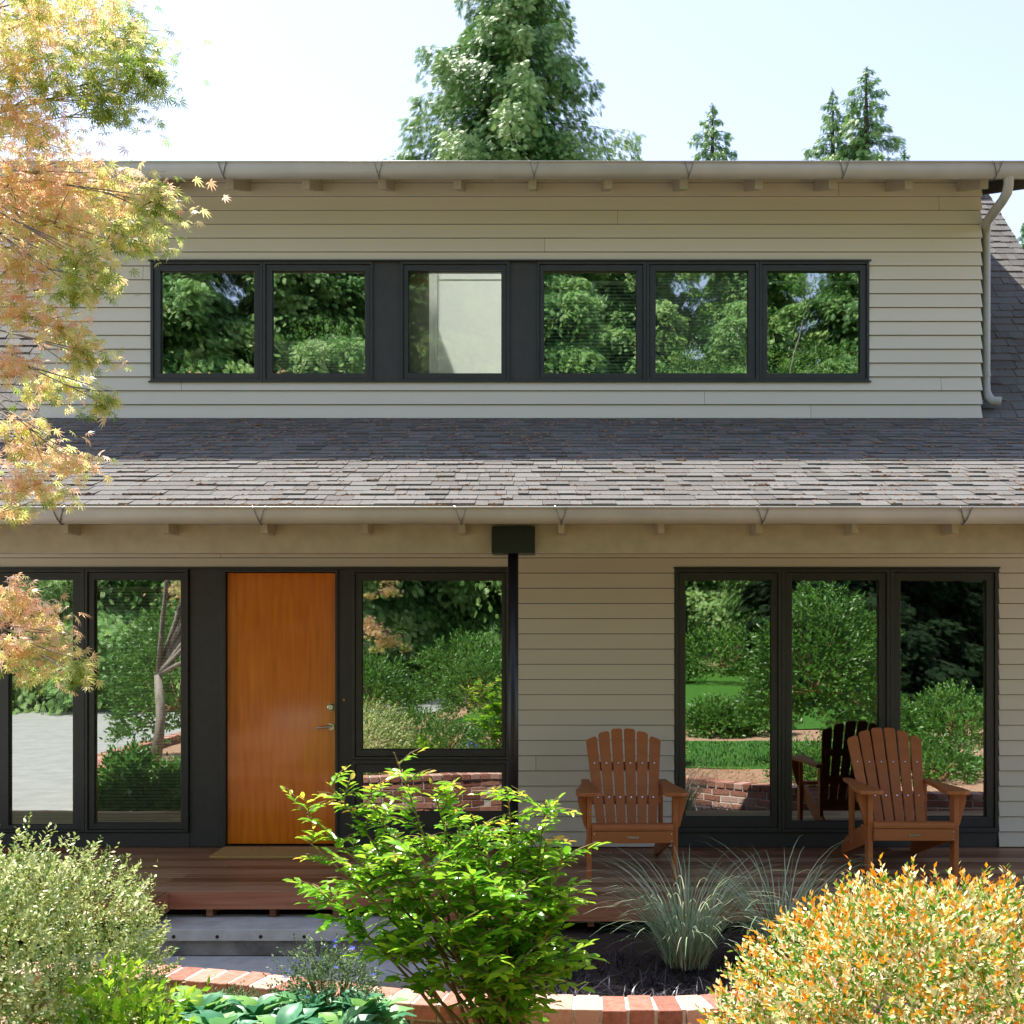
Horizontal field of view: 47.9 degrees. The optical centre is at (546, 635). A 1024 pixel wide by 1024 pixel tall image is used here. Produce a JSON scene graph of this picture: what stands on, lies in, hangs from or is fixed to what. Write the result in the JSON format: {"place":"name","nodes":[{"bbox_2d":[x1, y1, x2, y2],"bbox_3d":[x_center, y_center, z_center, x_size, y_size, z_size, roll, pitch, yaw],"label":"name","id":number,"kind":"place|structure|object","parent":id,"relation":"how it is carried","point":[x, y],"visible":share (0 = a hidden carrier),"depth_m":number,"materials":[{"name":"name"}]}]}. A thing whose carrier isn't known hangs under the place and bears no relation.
{"place":"outdoors","nodes":[
{"label":"outdoors","id":0,"kind":"place"},
{"bbox_2d":[2,924,473,948],"bbox_3d":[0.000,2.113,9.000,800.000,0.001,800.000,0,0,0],"label":"ground","id":1,"kind":"structure","parent":0,"point":[22,943],"depth_m":8.12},
{"bbox_2d":[1,922,970,996],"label":"planting soil","id":2,"kind":"structure","parent":1,"relation":"on","point":[583,930],"depth_m":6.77,"materials":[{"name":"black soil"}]},
{"bbox_2d":[563,845,812,970],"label":"ornamental grass","id":3,"kind":"object","parent":2,"relation":"on","point":[681,945],"depth_m":6.34,"materials":[{"name":"plant"}]},
{"bbox_2d":[665,834,901,960],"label":"ornamental grass","id":4,"kind":"object","parent":2,"relation":"on","point":[765,933],"depth_m":6.64,"materials":[{"name":"plant"}]},
{"bbox_2d":[375,0,646,160],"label":"cedar tree","id":5,"kind":"object","parent":1,"relation":"on","point":[503,94],"visible":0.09,"depth_m":33.55,"materials":[{"name":"green plant"}]},
{"bbox_2d":[0,160,1023,892],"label":"house","id":6,"kind":"structure","parent":1,"relation":"on","point":[748,664],"depth_m":9.03,"materials":[{"name":"beige wood"}]},
{"bbox_2d":[0,569,84,831],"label":"window","id":7,"kind":"structure","parent":6,"relation":"in","point":[42,738],"depth_m":9.03,"materials":[{"name":"clear glass"}]},
{"bbox_2d":[85,569,189,831],"bbox_3d":[-3.195,0.507,9.040,0.803,2.053,0.120,0,0,0],"label":"window","id":8,"kind":"structure","parent":6,"relation":"in","point":[137,725],"depth_m":9.03,"materials":[{"name":"clear glass"}]},
{"bbox_2d":[150,261,262,380],"bbox_3d":[-2.912,-2.696,9.930,0.960,1.026,0.120,0,0,0],"label":"window","id":9,"kind":"structure","parent":6,"relation":"in","point":[206,317],"depth_m":9.92,"materials":[{"name":"clear glass"}]},
{"bbox_2d":[227,573,334,843],"bbox_3d":[-2.076,0.570,9.022,0.845,2.122,0.107,0,0,0],"label":"door","id":10,"kind":"structure","parent":6,"relation":"in","point":[281,626],"depth_m":9.03,"materials":[{"name":"brown wood"}]},
{"bbox_2d":[263,261,372,380],"bbox_3d":[-1.958,-2.696,9.930,0.941,1.026,0.120,0,0,0],"label":"window","id":11,"kind":"structure","parent":6,"relation":"in","point":[318,315],"depth_m":9.92,"materials":[{"name":"clear glass"}]},
{"bbox_2d":[352,569,507,759],"bbox_3d":[-0.907,0.223,9.040,1.213,1.487,0.120,0,0,0],"label":"window","id":12,"kind":"structure","parent":6,"relation":"in","point":[428,671],"depth_m":9.03,"materials":[{"name":"clear glass"}]},
{"bbox_2d":[352,760,507,836],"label":"window","id":13,"kind":"structure","parent":6,"relation":"in","point":[473,774],"depth_m":8.99,"materials":[{"name":"clear glass"}]},
{"bbox_2d":[401,261,508,380],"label":"window","id":14,"kind":"structure","parent":6,"relation":"in","point":[407,267],"depth_m":9.88,"materials":[{"name":"black metal"}]},
{"bbox_2d":[0,197,1023,505],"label":"roof litter","id":15,"kind":"object","parent":6,"relation":"on","point":[532,449],"visible":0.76,"depth_m":8.42,"materials":[{"name":"brown plant"}]},
{"bbox_2d":[538,261,645,380],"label":"window","id":16,"kind":"structure","parent":6,"relation":"in","point":[593,313],"depth_m":9.92,"materials":[{"name":"clear glass"}]},
{"bbox_2d":[646,261,758,380],"bbox_3d":[1.342,-2.696,9.930,0.963,1.026,0.120,0,0,0],"label":"window","id":17,"kind":"structure","parent":6,"relation":"in","point":[702,317],"depth_m":9.92,"materials":[{"name":"clear glass"}]},
{"bbox_2d":[674,569,780,831],"bbox_3d":[1.420,0.507,9.040,0.827,2.053,0.120,0,0,0],"label":"window","id":18,"kind":"structure","parent":6,"relation":"in","point":[727,622],"depth_m":9.03,"materials":[{"name":"clear glass"}]},
{"bbox_2d":[759,261,868,380],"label":"window","id":19,"kind":"structure","parent":6,"relation":"in","point":[814,315],"depth_m":9.92,"materials":[{"name":"clear glass"}]},
{"bbox_2d":[781,569,889,831],"bbox_3d":[2.258,0.507,9.040,0.843,2.053,0.120,0,0,0],"label":"window","id":20,"kind":"structure","parent":6,"relation":"in","point":[835,623],"depth_m":9.03,"materials":[{"name":"clear glass"}]},
{"bbox_2d":[890,569,997,831],"bbox_3d":[3.105,0.507,9.040,0.843,2.053,0.120,0,0,0],"label":"window","id":21,"kind":"structure","parent":6,"relation":"in","point":[944,622],"depth_m":9.03,"materials":[{"name":"clear glass"}]},
{"bbox_2d":[0,847,1023,926],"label":"porch deck","id":22,"kind":"structure","parent":1,"relation":"on","point":[193,880],"depth_m":8.04,"materials":[{"name":"brown wood"}]},
{"bbox_2d":[209,847,341,857],"bbox_3d":[-2.041,1.643,8.740,0.919,0.017,0.400,0,0,0],"label":"doormat","id":23,"kind":"object","parent":22,"relation":"on","point":[259,852],"visible":0.86,"depth_m":8.69,"materials":[{"name":"brown fabric"}]},
{"bbox_2d":[576,728,688,878],"bbox_3d":[0.578,1.171,8.244,0.770,0.962,0.992,0,0,-1],"label":"adirondack chair","id":24,"kind":"object","parent":22,"relation":"on","point":[661,835],"visible":0.98,"depth_m":8.33,"materials":[{"name":"brown wood"}]},
{"bbox_2d":[841,727,969,876],"bbox_3d":[2.528,1.171,8.334,0.770,0.962,0.992,0,0,1],"label":"adirondack chair","id":25,"kind":"object","parent":22,"relation":"on","point":[921,832],"visible":0.96,"depth_m":8.42,"materials":[{"name":"brown wood"}]},
{"bbox_2d":[0,917,1023,1023],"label":"brick garden wall","id":26,"kind":"structure","parent":1,"relation":"on","point":[628,1009],"depth_m":4.90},
{"bbox_2d":[687,103,737,160],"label":"cedar tree","id":27,"kind":"object","parent":1,"relation":"on","point":[712,132],"visible":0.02,"depth_m":44.85,"materials":[{"name":"green plant"}]},
{"bbox_2d":[801,87,855,160],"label":"cedar tree","id":28,"kind":"object","parent":1,"relation":"on","point":[832,126],"visible":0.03,"depth_m":40.78,"materials":[{"name":"green plant"}]},
{"bbox_2d":[821,66,906,160],"bbox_3d":[10.920,-6.595,40.016,17.613,26.564,17.798,0,0,33],"label":"cedar tree","id":29,"kind":"object","parent":1,"relation":"on","point":[863,143],"visible":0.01,"depth_m":39.80,"materials":[{"name":"green plant"}]},
{"bbox_2d":[897,149,909,160],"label":"cedar tree","id":30,"kind":"object","parent":1,"relation":"on","point":[904,155],"depth_m":45.95,"materials":[{"name":"green plant"}]},
{"bbox_2d":[1017,223,1023,249],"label":"cedar tree","id":31,"kind":"object","parent":1,"relation":"on","point":[1021,237],"visible":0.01,"depth_m":26.48,"materials":[{"name":"green plant"}]},
{"bbox_2d":[74,943,485,993],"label":"paved path","id":32,"kind":"structure","parent":0,"point":[254,963],"depth_m":7.00,"materials":[{"name":"concrete"}]},
{"bbox_2d":[139,914,446,954],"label":"concrete steps","id":33,"kind":"structure","parent":32,"relation":"on","point":[230,934],"depth_m":7.18,"materials":[{"name":"concrete"}]},
{"bbox_2d":[0,0,1023,245],"label":"sky","id":34,"kind":"structure","parent":0,"point":[290,80],"materials":[{"name":"white"}]},
{"bbox_2d":[1,953,1023,1023],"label":"mulch bed","id":35,"kind":"object","parent":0,"point":[968,1022],"visible":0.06,"depth_m":5.17,"materials":[{"name":"brown soil"}]},
{"bbox_2d":[0,812,184,1023],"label":"silver leaved shrub","id":36,"kind":"object","parent":35,"relation":"on","point":[52,982],"visible":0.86,"depth_m":4.41,"materials":[{"name":"green plant"}]},
{"bbox_2d":[0,0,230,695],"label":"japanese maple","id":37,"kind":"object","parent":35,"relation":"on","point":[34,30],"visible":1,"depth_m":4.37,"materials":[{"name":"orange plant"}]},
{"bbox_2d":[30,951,215,1023],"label":"green shrub","id":38,"kind":"object","parent":35,"relation":"on","point":[118,1006],"visible":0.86,"depth_m":4.20,"materials":[{"name":"green plant"}]},
{"bbox_2d":[158,985,243,1023],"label":"hosta","id":39,"kind":"object","parent":35,"relation":"on","point":[215,1001],"visible":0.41,"depth_m":4.57,"materials":[{"name":"green plant"}]},
{"bbox_2d":[180,1010,263,1023],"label":"hosta","id":40,"kind":"object","parent":35,"relation":"on","point":[208,1017],"visible":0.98,"depth_m":4.33,"materials":[{"name":"green plant"}]},
{"bbox_2d":[162,980,285,1014],"bbox_3d":[-1.278,1.570,4.748,0.687,0.267,0.497,0,0,0],"label":"hosta","id":41,"kind":"object","parent":35,"relation":"on","point":[231,989],"visible":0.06,"depth_m":4.81,"materials":[{"name":"green plant"}]},
{"bbox_2d":[216,992,293,1020],"bbox_3d":[-1.120,1.548,4.486,0.465,0.273,0.485,0,0,-42],"label":"hosta","id":42,"kind":"object","parent":35,"relation":"on","point":[251,1007],"visible":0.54,"depth_m":4.51,"materials":[{"name":"green plant"}]},
{"bbox_2d":[255,1002,330,1023],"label":"hosta","id":43,"kind":"object","parent":35,"relation":"on","point":[294,1013],"visible":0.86,"depth_m":4.35,"materials":[{"name":"green plant"}]},
{"bbox_2d":[266,989,345,1016],"bbox_3d":[-0.912,1.544,4.569,0.490,0.281,0.460,0,0,0],"label":"hosta","id":44,"kind":"object","parent":35,"relation":"on","point":[313,998],"visible":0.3,"depth_m":4.55,"materials":[{"name":"green plant"}]},
{"bbox_2d":[262,931,393,1023],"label":"blue flowered herb","id":45,"kind":"object","parent":35,"relation":"on","point":[330,984],"visible":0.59,"depth_m":4.67,"materials":[{"name":"green plant"}]},
{"bbox_2d":[299,1006,382,1023],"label":"hosta","id":46,"kind":"object","parent":35,"relation":"on","point":[348,1015],"visible":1,"depth_m":4.34,"materials":[{"name":"green plant"}]},
{"bbox_2d":[326,987,416,1023],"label":"hosta","id":47,"kind":"object","parent":35,"relation":"on","point":[394,1014],"visible":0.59,"depth_m":4.57,"materials":[{"name":"green plant"}]},
{"bbox_2d":[280,747,610,1023],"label":"glossy leaved shrub","id":48,"kind":"object","parent":35,"relation":"on","point":[493,952],"visible":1,"depth_m":4.33,"materials":[{"name":"green plant"}]},
{"bbox_2d":[688,853,1023,1023],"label":"variegated shrub","id":49,"kind":"object","parent":35,"relation":"on","point":[945,957],"visible":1,"depth_m":3.12,"materials":[{"name":"yellow plant"}]}
]}

